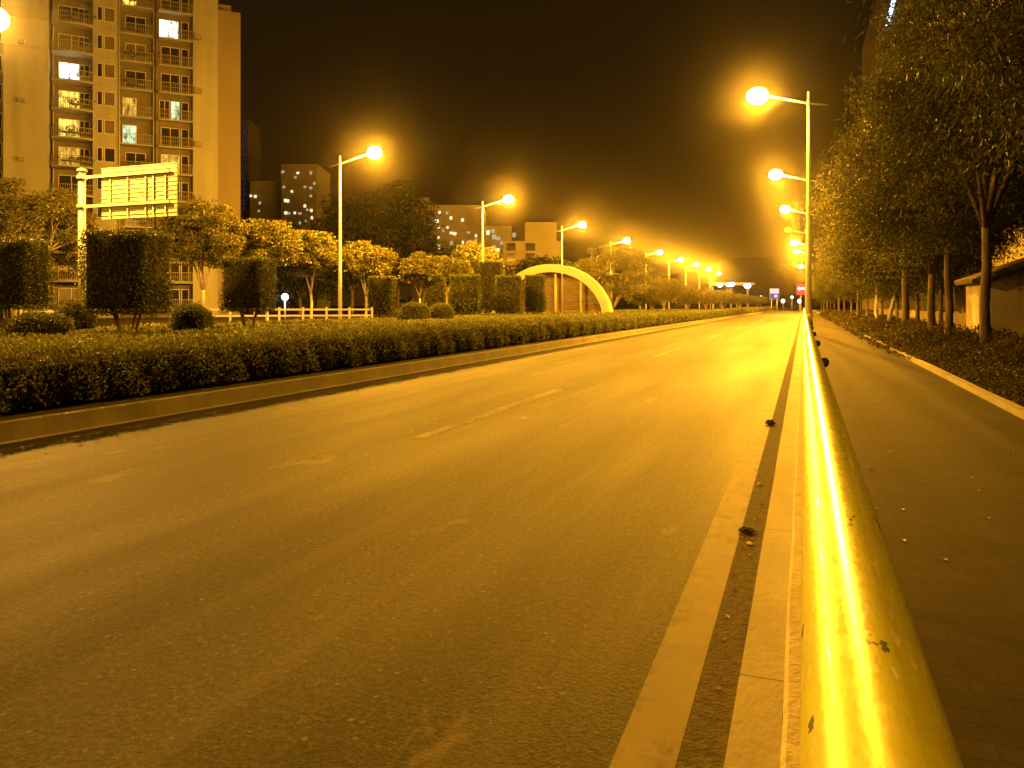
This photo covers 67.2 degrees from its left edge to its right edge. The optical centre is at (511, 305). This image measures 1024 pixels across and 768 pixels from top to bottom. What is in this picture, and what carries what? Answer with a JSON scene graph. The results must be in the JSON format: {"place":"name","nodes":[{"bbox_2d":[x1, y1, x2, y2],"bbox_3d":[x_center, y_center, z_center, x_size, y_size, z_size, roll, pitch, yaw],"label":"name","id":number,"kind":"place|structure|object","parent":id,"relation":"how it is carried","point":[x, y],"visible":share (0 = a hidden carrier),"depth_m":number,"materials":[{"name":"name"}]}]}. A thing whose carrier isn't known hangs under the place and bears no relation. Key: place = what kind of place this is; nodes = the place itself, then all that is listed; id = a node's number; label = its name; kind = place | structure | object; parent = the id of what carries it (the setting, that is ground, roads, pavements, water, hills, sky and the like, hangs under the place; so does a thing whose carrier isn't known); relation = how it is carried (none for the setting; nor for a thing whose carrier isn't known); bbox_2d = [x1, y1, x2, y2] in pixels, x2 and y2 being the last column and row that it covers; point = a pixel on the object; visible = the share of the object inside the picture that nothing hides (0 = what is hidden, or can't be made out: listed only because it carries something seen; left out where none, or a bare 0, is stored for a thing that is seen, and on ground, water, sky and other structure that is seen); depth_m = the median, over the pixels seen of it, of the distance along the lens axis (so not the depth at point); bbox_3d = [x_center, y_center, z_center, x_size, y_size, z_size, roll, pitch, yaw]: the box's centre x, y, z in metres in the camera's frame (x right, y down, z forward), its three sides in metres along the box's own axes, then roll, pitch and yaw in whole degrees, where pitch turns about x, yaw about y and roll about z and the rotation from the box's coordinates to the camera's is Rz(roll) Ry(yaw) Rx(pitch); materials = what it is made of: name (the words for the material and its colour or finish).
{"place":"outdoors","nodes":[
{"label":"outdoors","id":0,"kind":"place"},
{"bbox_2d":[0,308,782,420],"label":"median ground","id":1,"kind":"structure","parent":0,"point":[107,322],"depth_m":18.82,"materials":[{"name":"soil"}]},
{"bbox_2d":[0,231,59,328],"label":"clipped shrub","id":2,"kind":"object","parent":1,"relation":"on","point":[26,268],"visible":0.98,"depth_m":22.47,"materials":[{"name":"green plant"}]},
{"bbox_2d":[0,303,79,338],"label":"round shrub","id":3,"kind":"object","parent":1,"relation":"on","point":[39,322],"visible":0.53,"depth_m":20.50,"materials":[{"name":"green plant"}]},
{"bbox_2d":[0,177,99,315],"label":"tree","id":4,"kind":"object","parent":1,"relation":"on","point":[61,233],"visible":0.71,"depth_m":44.63,"materials":[{"name":"green plant"}]},
{"bbox_2d":[52,291,105,330],"bbox_3d":[-14.149,0.513,24.902,1.720,1.960,1.853,0,0,7],"label":"round shrub","id":5,"kind":"object","parent":1,"relation":"on","point":[72,310],"visible":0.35,"depth_m":24.66,"materials":[{"name":"green plant"}]},
{"bbox_2d":[73,222,177,330],"bbox_3d":[-11.009,-0.529,22.017,2.452,3.714,2.426,0,0,0],"label":"clipped shrub","id":6,"kind":"object","parent":1,"relation":"on","point":[127,271],"visible":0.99,"depth_m":21.29,"materials":[{"name":"green plant"}]},
{"bbox_2d":[76,162,176,300],"bbox_3d":[-15.629,-2.194,31.151,5.207,7.028,0.420,0,0,21],"label":"road sign","id":7,"kind":"object","parent":1,"relation":"on","point":[141,191],"visible":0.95,"depth_m":31.06,"materials":[{"name":"metal"}]},
{"bbox_2d":[165,300,215,330],"bbox_3d":[-10.434,0.610,25.033,1.775,1.854,1.640,0,0,6],"label":"round shrub","id":8,"kind":"object","parent":1,"relation":"on","point":[189,316],"visible":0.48,"depth_m":24.58,"materials":[{"name":"green plant"}]},
{"bbox_2d":[151,198,250,305],"bbox_3d":[-20.076,-2.793,49.936,5.722,8.226,6.029,0,0,21],"label":"tree","id":9,"kind":"object","parent":1,"relation":"on","point":[202,235],"visible":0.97,"depth_m":48.85,"materials":[{"name":"green plant"}]},
{"bbox_2d":[215,252,278,325],"bbox_3d":[-9.419,-0.296,27.472,2.109,3.245,1.905,0,0,4],"label":"clipped shrub","id":10,"kind":"object","parent":1,"relation":"on","point":[248,284],"visible":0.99,"depth_m":26.92,"materials":[{"name":"green plant"}]},
{"bbox_2d":[237,217,303,320],"bbox_3d":[-16.672,-2.340,52.971,4.795,7.320,4.539,0,0,21],"label":"tree","id":11,"kind":"object","parent":1,"relation":"on","point":[268,238],"visible":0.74,"depth_m":51.96,"materials":[{"name":"green plant"}]},
{"bbox_2d":[205,307,372,321],"bbox_3d":[-13.044,0.710,45.500,9.604,1.220,0.120,0,0,-18],"label":"white fence","id":12,"kind":"object","parent":1,"relation":"on","point":[326,309],"visible":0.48,"depth_m":45.65,"materials":[{"name":"metal"}]},
{"bbox_2d":[273,219,353,313],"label":"dark tree","id":13,"kind":"object","parent":1,"relation":"on","point":[287,282],"visible":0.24,"depth_m":118.29,"materials":[{"name":"green plant"}]},
{"bbox_2d":[287,229,344,318],"bbox_3d":[-14.624,-2.168,55.941,4.619,6.976,4.539,0,0,21],"label":"tree","id":14,"kind":"object","parent":1,"relation":"on","point":[319,250],"visible":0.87,"depth_m":55.17,"materials":[{"name":"green plant"}]},
{"bbox_2d":[306,194,402,312],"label":"dark tree","id":15,"kind":"object","parent":1,"relation":"on","point":[365,230],"visible":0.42,"depth_m":126.33,"materials":[{"name":"green plant"}]},
{"bbox_2d":[0,308,710,367],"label":"ground cover","id":16,"kind":"object","parent":1,"relation":"on","point":[140,333],"visible":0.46,"depth_m":24.76,"materials":[{"name":"green plant"}]},
{"bbox_2d":[330,150,380,318],"bbox_3d":[-10.857,-4.682,53.207,4.120,12.364,0.846,0,0,21],"label":"street lamp","id":17,"kind":"object","parent":1,"relation":"on","point":[340,264],"visible":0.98,"depth_m":53.54,"materials":[{"name":"metal"}]},
{"bbox_2d":[334,240,398,317],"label":"tree","id":18,"kind":"object","parent":1,"relation":"on","point":[364,258],"visible":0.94,"depth_m":57.91,"materials":[{"name":"green plant"}]},
{"bbox_2d":[366,273,398,317],"bbox_3d":[-8.093,-0.359,48.007,2.108,3.377,1.607,0,0,5],"label":"clipped shrub","id":19,"kind":"object","parent":1,"relation":"on","point":[381,294],"visible":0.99,"depth_m":47.54,"materials":[{"name":"green plant"}]},
{"bbox_2d":[0,306,777,413],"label":"hedge","id":20,"kind":"object","parent":1,"relation":"on","point":[43,384],"visible":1,"depth_m":13.23,"materials":[{"name":"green plant"}]},
{"bbox_2d":[0,308,785,444],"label":"median kerb","id":21,"kind":"structure","parent":1,"relation":"on","point":[21,428],"depth_m":11.89,"materials":[{"name":"concrete"}]},
{"bbox_2d":[355,179,447,312],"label":"dark tree","id":22,"kind":"object","parent":1,"relation":"on","point":[428,246],"visible":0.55,"depth_m":138.07,"materials":[{"name":"green plant"}]},
{"bbox_2d":[395,299,431,319],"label":"round shrub","id":23,"kind":"object","parent":1,"relation":"on","point":[413,310],"visible":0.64,"depth_m":41.44,"materials":[{"name":"green plant"}]},
{"bbox_2d":[397,251,444,302],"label":"tree","id":24,"kind":"object","parent":1,"relation":"on","point":[418,266],"visible":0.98,"depth_m":61.23,"materials":[{"name":"green plant"}]},
{"bbox_2d":[421,276,446,306],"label":"clipped shrub","id":25,"kind":"object","parent":1,"relation":"on","point":[433,292],"visible":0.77,"depth_m":61.47,"materials":[{"name":"green plant"}]},
{"bbox_2d":[430,302,457,318],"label":"round shrub","id":26,"kind":"object","parent":1,"relation":"on","point":[441,310],"visible":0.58,"depth_m":44.50,"materials":[{"name":"green plant"}]},
{"bbox_2d":[434,255,473,303],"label":"tree","id":27,"kind":"object","parent":1,"relation":"on","point":[450,266],"visible":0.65,"depth_m":68.69,"materials":[{"name":"green plant"}]},
{"bbox_2d":[447,272,482,314],"bbox_3d":[-3.540,-0.576,58.019,2.766,3.819,2.217,0,0,4],"label":"clipped shrub","id":28,"kind":"object","parent":1,"relation":"on","point":[463,297],"visible":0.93,"depth_m":57.34,"materials":[{"name":"green plant"}]},
{"bbox_2d":[419,245,515,303],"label":"dark tree","id":29,"kind":"object","parent":1,"relation":"on","point":[504,268],"visible":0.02,"depth_m":129.69,"materials":[{"name":"green plant"}]},
{"bbox_2d":[451,240,505,314],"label":"tree","id":30,"kind":"object","parent":1,"relation":"on","point":[471,251],"visible":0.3,"depth_m":78.83,"materials":[{"name":"green plant"}]},
{"bbox_2d":[478,259,503,313],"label":"clipped shrub","id":31,"kind":"object","parent":1,"relation":"on","point":[489,270],"visible":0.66,"depth_m":68.40,"materials":[{"name":"green plant"}]},
{"bbox_2d":[492,273,523,314],"bbox_3d":[-0.277,-0.628,60.009,2.510,3.922,1.951,0,0,-5],"label":"clipped shrub","id":32,"kind":"object","parent":1,"relation":"on","point":[508,294],"visible":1,"depth_m":59.40,"materials":[{"name":"green plant"}]},
{"bbox_2d":[520,272,547,313],"bbox_3d":[1.845,-0.699,61.984,2.283,4.058,1.621,0,0,7],"label":"clipped shrub","id":33,"kind":"object","parent":1,"relation":"on","point":[534,295],"visible":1,"depth_m":61.53,"materials":[{"name":"green plant"}]},
{"bbox_2d":[510,254,583,311],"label":"dark tree","id":34,"kind":"object","parent":1,"relation":"on","point":[526,264],"visible":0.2,"depth_m":123.74,"materials":[{"name":"green plant"}]},
{"bbox_2d":[492,264,612,312],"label":"arch","id":35,"kind":"object","parent":1,"relation":"on","point":[594,286],"visible":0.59,"depth_m":72.59,"materials":[{"name":"concrete"}]},
{"bbox_2d":[566,244,657,310],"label":"tree","id":36,"kind":"object","parent":1,"relation":"on","point":[613,257],"visible":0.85,"depth_m":86.57,"materials":[{"name":"green plant"}]},
{"bbox_2d":[624,284,656,310],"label":"bushy tree","id":37,"kind":"object","parent":1,"relation":"on","point":[639,299],"visible":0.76,"depth_m":99.06,"materials":[{"name":"green plant"}]},
{"bbox_2d":[646,276,684,309],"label":"tree","id":38,"kind":"object","parent":1,"relation":"on","point":[662,287],"visible":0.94,"depth_m":106.90,"materials":[{"name":"green plant"}]},
{"bbox_2d":[671,285,705,308],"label":"bushy tree","id":39,"kind":"object","parent":1,"relation":"on","point":[690,295],"visible":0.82,"depth_m":126.76,"materials":[{"name":"green plant"}]},
{"bbox_2d":[696,288,721,308],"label":"bushy tree","id":40,"kind":"object","parent":1,"relation":"on","point":[713,296],"visible":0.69,"depth_m":148.37,"materials":[{"name":"green plant"}]},
{"bbox_2d":[715,290,736,308],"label":"bushy tree","id":41,"kind":"object","parent":1,"relation":"on","point":[728,297],"visible":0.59,"depth_m":173.45,"materials":[{"name":"green plant"}]},
{"bbox_2d":[705,282,754,308],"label":"station canopy","id":42,"kind":"object","parent":1,"relation":"on","point":[746,285],"visible":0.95,"depth_m":262.00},
{"bbox_2d":[732,293,754,306],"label":"bushy tree","id":43,"kind":"object","parent":1,"relation":"on","point":[741,299],"visible":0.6,"depth_m":197.96,"materials":[{"name":"green plant"}]},
{"bbox_2d":[0,307,802,767],"bbox_3d":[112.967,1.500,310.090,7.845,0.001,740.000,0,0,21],"label":"road","id":44,"kind":"structure","parent":0,"point":[356,575],"depth_m":4.51,"materials":[{"name":"asphalt"}]},
{"bbox_2d":[0,310,774,444],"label":"gutter","id":45,"kind":"object","parent":44,"relation":"on","point":[52,434],"visible":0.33,"depth_m":11.74,"materials":[{"name":"concrete"}]},
{"bbox_2d":[412,316,771,438],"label":"lane line","id":46,"kind":"object","parent":44,"relation":"on","point":[450,426],"visible":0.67,"depth_m":10.68,"materials":[{"name":"paint"}]},
{"bbox_2d":[609,308,802,767],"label":"edge line","id":47,"kind":"object","parent":44,"relation":"on","point":[653,733],"visible":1,"depth_m":3.53,"materials":[{"name":"paint"}]},
{"bbox_2d":[676,309,802,767],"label":"gutter silt","id":48,"kind":"object","parent":44,"relation":"on","point":[705,742],"visible":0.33,"depth_m":3.50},
{"bbox_2d":[724,311,802,767],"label":"kerb","id":49,"kind":"structure","parent":44,"relation":"on","point":[755,737],"depth_m":3.23,"materials":[{"name":"concrete"}]},
{"bbox_2d":[484,226,515,310],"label":"apartment block","id":50,"kind":"structure","parent":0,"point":[495,236],"depth_m":175.00,"materials":[{"name":"concrete"}]},
{"bbox_2d":[330,306,859,308],"bbox_3d":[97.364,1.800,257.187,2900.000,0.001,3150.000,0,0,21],"label":"ground","id":51,"kind":"structure","parent":0,"point":[346,307],"depth_m":693.17,"materials":[{"name":"soil"}]},
{"bbox_2d":[0,0,239,318],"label":"apartment tower","id":52,"kind":"structure","parent":51,"relation":"on","point":[92,87],"depth_m":82.75,"materials":[{"name":"beige tile"}]},
{"bbox_2d":[58,288,77,305],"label":"window","id":53,"kind":"structure","parent":52,"relation":"in","point":[63,293],"depth_m":81.14,"materials":[{"name":"beige glass"}]},
{"bbox_2d":[58,175,77,194],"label":"window","id":54,"kind":"structure","parent":52,"relation":"in","point":[70,180],"depth_m":81.22,"materials":[{"name":"black glass"}]},
{"bbox_2d":[58,146,79,165],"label":"window","id":55,"kind":"structure","parent":52,"relation":"in","point":[70,151],"depth_m":81.22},
{"bbox_2d":[58,118,79,136],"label":"window","id":56,"kind":"structure","parent":52,"relation":"in","point":[64,123],"depth_m":81.22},
{"bbox_2d":[58,90,79,108],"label":"window","id":57,"kind":"structure","parent":52,"relation":"in","point":[61,93],"depth_m":81.14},
{"bbox_2d":[58,61,79,79],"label":"window","id":58,"kind":"structure","parent":52,"relation":"in","point":[62,65],"depth_m":81.22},
{"bbox_2d":[58,33,84,51],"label":"window","id":59,"kind":"structure","parent":52,"relation":"in","point":[60,36],"depth_m":81.30,"materials":[{"name":"beige glass"}]},
{"bbox_2d":[58,5,84,23],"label":"window","id":60,"kind":"structure","parent":52,"relation":"in","point":[60,7],"depth_m":81.22,"materials":[{"name":"black glass"}]},
{"bbox_2d":[122,124,136,143],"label":"window","id":61,"kind":"structure","parent":52,"relation":"in","point":[125,128],"depth_m":83.70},
{"bbox_2d":[122,97,136,115],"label":"window","id":62,"kind":"structure","parent":52,"relation":"in","point":[132,102],"depth_m":83.72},
{"bbox_2d":[125,152,145,164],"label":"window","id":63,"kind":"structure","parent":52,"relation":"in","point":[129,156],"depth_m":83.98,"materials":[{"name":"black glass"}]},
{"bbox_2d":[125,70,145,89],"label":"window","id":64,"kind":"structure","parent":52,"relation":"in","point":[128,73],"depth_m":84.00,"materials":[{"name":"black glass"}]},
{"bbox_2d":[125,43,145,61],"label":"window","id":65,"kind":"structure","parent":52,"relation":"in","point":[136,47],"depth_m":83.98,"materials":[{"name":"glass"}]},
{"bbox_2d":[125,15,145,34],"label":"window","id":66,"kind":"structure","parent":52,"relation":"in","point":[131,19],"depth_m":84.05,"materials":[{"name":"black glass"}]},
{"bbox_2d":[159,100,169,118],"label":"window","id":67,"kind":"structure","parent":52,"relation":"in","point":[163,104],"depth_m":84.85,"materials":[{"name":"black glass"}]},
{"bbox_2d":[159,19,178,38],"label":"window","id":68,"kind":"structure","parent":52,"relation":"in","point":[169,24],"depth_m":85.04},
{"bbox_2d":[161,154,179,173],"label":"window","id":69,"kind":"structure","parent":52,"relation":"in","point":[166,158],"depth_m":85.06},
{"bbox_2d":[161,127,179,146],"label":"window","id":70,"kind":"structure","parent":52,"relation":"in","point":[173,132],"depth_m":85.06,"materials":[{"name":"black glass"}]},
{"bbox_2d":[161,73,179,92],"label":"window","id":71,"kind":"structure","parent":52,"relation":"in","point":[165,77],"depth_m":85.06,"materials":[{"name":"black glass"}]},
{"bbox_2d":[161,46,179,65],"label":"window","id":72,"kind":"structure","parent":52,"relation":"in","point":[168,51],"depth_m":85.06,"materials":[{"name":"black glass"}]},
{"bbox_2d":[241,120,259,308],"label":"slim tower","id":73,"kind":"structure","parent":51,"relation":"on","point":[250,150],"depth_m":210.00,"materials":[{"name":"concrete"}]},
{"bbox_2d":[250,181,280,310],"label":"apartment block","id":74,"kind":"structure","parent":51,"relation":"on","point":[265,200],"depth_m":200.00,"materials":[{"name":"concrete"}]},
{"bbox_2d":[281,164,329,310],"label":"apartment block","id":75,"kind":"structure","parent":51,"relation":"on","point":[301,184],"depth_m":190.00,"materials":[{"name":"concrete"}]},
{"bbox_2d":[412,198,485,304],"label":"apartment block","id":76,"kind":"structure","parent":51,"relation":"on","point":[462,224],"depth_m":172.00,"materials":[{"name":"concrete"}]},
{"bbox_2d":[503,222,560,311],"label":"office building","id":77,"kind":"structure","parent":51,"relation":"on","point":[540,239],"depth_m":150.00,"materials":[{"name":"beige concrete"}]},
{"bbox_2d":[780,324,802,767],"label":"plinth kerb","id":78,"kind":"structure","parent":51,"relation":"on","point":[790,750],"depth_m":3.05,"materials":[{"name":"concrete"}]},
{"bbox_2d":[800,308,963,767],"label":"guard rail","id":79,"kind":"object","parent":78,"relation":"on","point":[869,696],"visible":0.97,"depth_m":1.07,"materials":[{"name":"metal"}]},
{"bbox_2d":[218,0,984,305],"label":"sky","id":80,"kind":"structure","parent":0,"point":[635,121],"materials":[{"name":"black"}]},
{"bbox_2d":[395,257,859,306],"bbox_3d":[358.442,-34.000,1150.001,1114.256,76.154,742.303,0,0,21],"label":"hills","id":81,"kind":"structure","parent":0,"point":[764,274],"depth_m":1018.25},
{"bbox_2d":[812,308,1022,399],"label":"verge ground","id":82,"kind":"structure","parent":0,"point":[820,311],"depth_m":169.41,"materials":[{"name":"soil"}]},
{"bbox_2d":[811,251,839,310],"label":"street tree","id":83,"kind":"object","parent":82,"relation":"on","point":[815,273],"visible":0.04,"depth_m":97.97,"materials":[{"name":"green plant"}]},
{"bbox_2d":[814,258,855,312],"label":"street tree","id":84,"kind":"object","parent":82,"relation":"on","point":[826,285],"visible":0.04,"depth_m":84.31,"materials":[{"name":"green plant"}]},
{"bbox_2d":[818,236,858,316],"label":"street tree","id":85,"kind":"object","parent":82,"relation":"on","point":[857,308],"visible":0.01,"depth_m":63.43,"materials":[{"name":"green plant"}]},
{"bbox_2d":[817,250,865,312],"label":"street tree","id":86,"kind":"object","parent":82,"relation":"on","point":[850,294],"visible":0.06,"depth_m":72.77,"materials":[{"name":"green plant"}]},
{"bbox_2d":[815,206,874,315],"bbox_3d":[26.417,-3.214,56.955,6.708,9.089,6.071,0,0,-4],"label":"street tree","id":87,"kind":"object","parent":82,"relation":"on","point":[867,300],"visible":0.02,"depth_m":57.23,"materials":[{"name":"green plant"}]},
{"bbox_2d":[824,227,900,317],"bbox_3d":[22.487,-2.477,47.494,5.136,7.614,5.829,0,0,-37],"label":"street tree","id":88,"kind":"object","parent":82,"relation":"on","point":[876,301],"visible":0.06,"depth_m":47.31,"materials":[{"name":"green plant"}]},
{"bbox_2d":[843,270,892,315],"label":"street tree","id":89,"kind":"object","parent":82,"relation":"on","point":[881,302],"depth_m":54.51,"materials":[{"name":"green plant"}]},
{"bbox_2d":[812,219,924,322],"bbox_3d":[19.983,-2.390,40.754,7.228,7.441,7.331,0,0,4],"label":"street tree","id":90,"kind":"object","parent":82,"relation":"on","point":[853,261],"visible":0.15,"depth_m":40.87,"materials":[{"name":"green plant"}]},
{"bbox_2d":[859,262,914,319],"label":"street tree","id":91,"kind":"object","parent":82,"relation":"on","point":[897,307],"visible":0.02,"depth_m":47.47,"materials":[{"name":"green plant"}]},
{"bbox_2d":[789,120,1021,321],"bbox_3d":[18.368,-3.823,35.523,9.161,10.307,9.621,0,0,-28],"label":"street tree","id":92,"kind":"object","parent":82,"relation":"on","point":[846,241],"visible":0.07,"depth_m":35.88,"materials":[{"name":"green plant"}]},
{"bbox_2d":[861,0,964,309],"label":"building","id":93,"kind":"structure","parent":82,"relation":"on","point":[869,55],"depth_m":236.76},
{"bbox_2d":[811,42,1023,337],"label":"street tree","id":94,"kind":"object","parent":82,"relation":"on","point":[956,229],"visible":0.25,"depth_m":24.30,"materials":[{"name":"green plant"}]},
{"bbox_2d":[853,244,981,322],"bbox_3d":[20.209,-2.479,38.322,5.088,7.617,5.622,0,0,-37],"label":"street tree","id":95,"kind":"object","parent":82,"relation":"on","point":[916,297],"visible":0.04,"depth_m":38.37,"materials":[{"name":"green plant"}]},
{"bbox_2d":[813,310,1023,419],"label":"path kerb","id":96,"kind":"structure","parent":82,"relation":"on","point":[1013,408],"depth_m":11.91,"materials":[{"name":"concrete"}]},
{"bbox_2d":[814,74,1023,330],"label":"street tree","id":97,"kind":"object","parent":82,"relation":"on","point":[930,262],"visible":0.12,"depth_m":28.12,"materials":[{"name":"green plant"}]},
{"bbox_2d":[818,309,1023,406],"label":"ground cover","id":98,"kind":"object","parent":82,"relation":"on","point":[916,339],"visible":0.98,"depth_m":18.76,"materials":[{"name":"green plant"}]},
{"bbox_2d":[879,307,965,330],"bbox_3d":[25.966,0.730,50.291,0.182,1.200,42.220,0,0,21],"label":"pale fence","id":99,"kind":"object","parent":82,"relation":"on","point":[958,318],"visible":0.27,"depth_m":39.61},
{"bbox_2d":[832,0,1023,346],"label":"street tree","id":100,"kind":"object","parent":82,"relation":"on","point":[905,127],"visible":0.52,"depth_m":19.35,"materials":[{"name":"green plant"}]},
{"bbox_2d":[843,0,1023,179],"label":"street tree","id":101,"kind":"object","parent":82,"relation":"on","point":[1013,62],"visible":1,"depth_m":12.05,"materials":[{"name":"green plant"}]},
{"bbox_2d":[867,203,1023,325],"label":"street tree","id":102,"kind":"object","parent":82,"relation":"on","point":[939,279],"visible":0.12,"depth_m":33.10,"materials":[{"name":"green plant"}]},
{"bbox_2d":[954,258,1023,337],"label":"kiosk","id":103,"kind":"object","parent":82,"relation":"on","point":[1007,298],"visible":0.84,"depth_m":27.30,"materials":[{"name":"paint"}]},
{"bbox_2d":[812,310,1023,767],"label":"pavement","id":104,"kind":"structure","parent":0,"point":[945,441],"depth_m":4.90,"materials":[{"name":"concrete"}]},
{"bbox_2d":[747,92,827,330],"bbox_3d":[13.519,-4.682,37.936,3.760,12.364,0.846,0,0,21],"label":"street lamp","id":105,"kind":"object","parent":104,"relation":"on","point":[808,268],"visible":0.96,"depth_m":37.49,"materials":[{"name":"metal"}]},
{"bbox_2d":[955,216,1023,313],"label":"tree","id":106,"kind":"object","parent":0,"point":[960,304],"depth_m":52.81,"materials":[{"name":"plant"}]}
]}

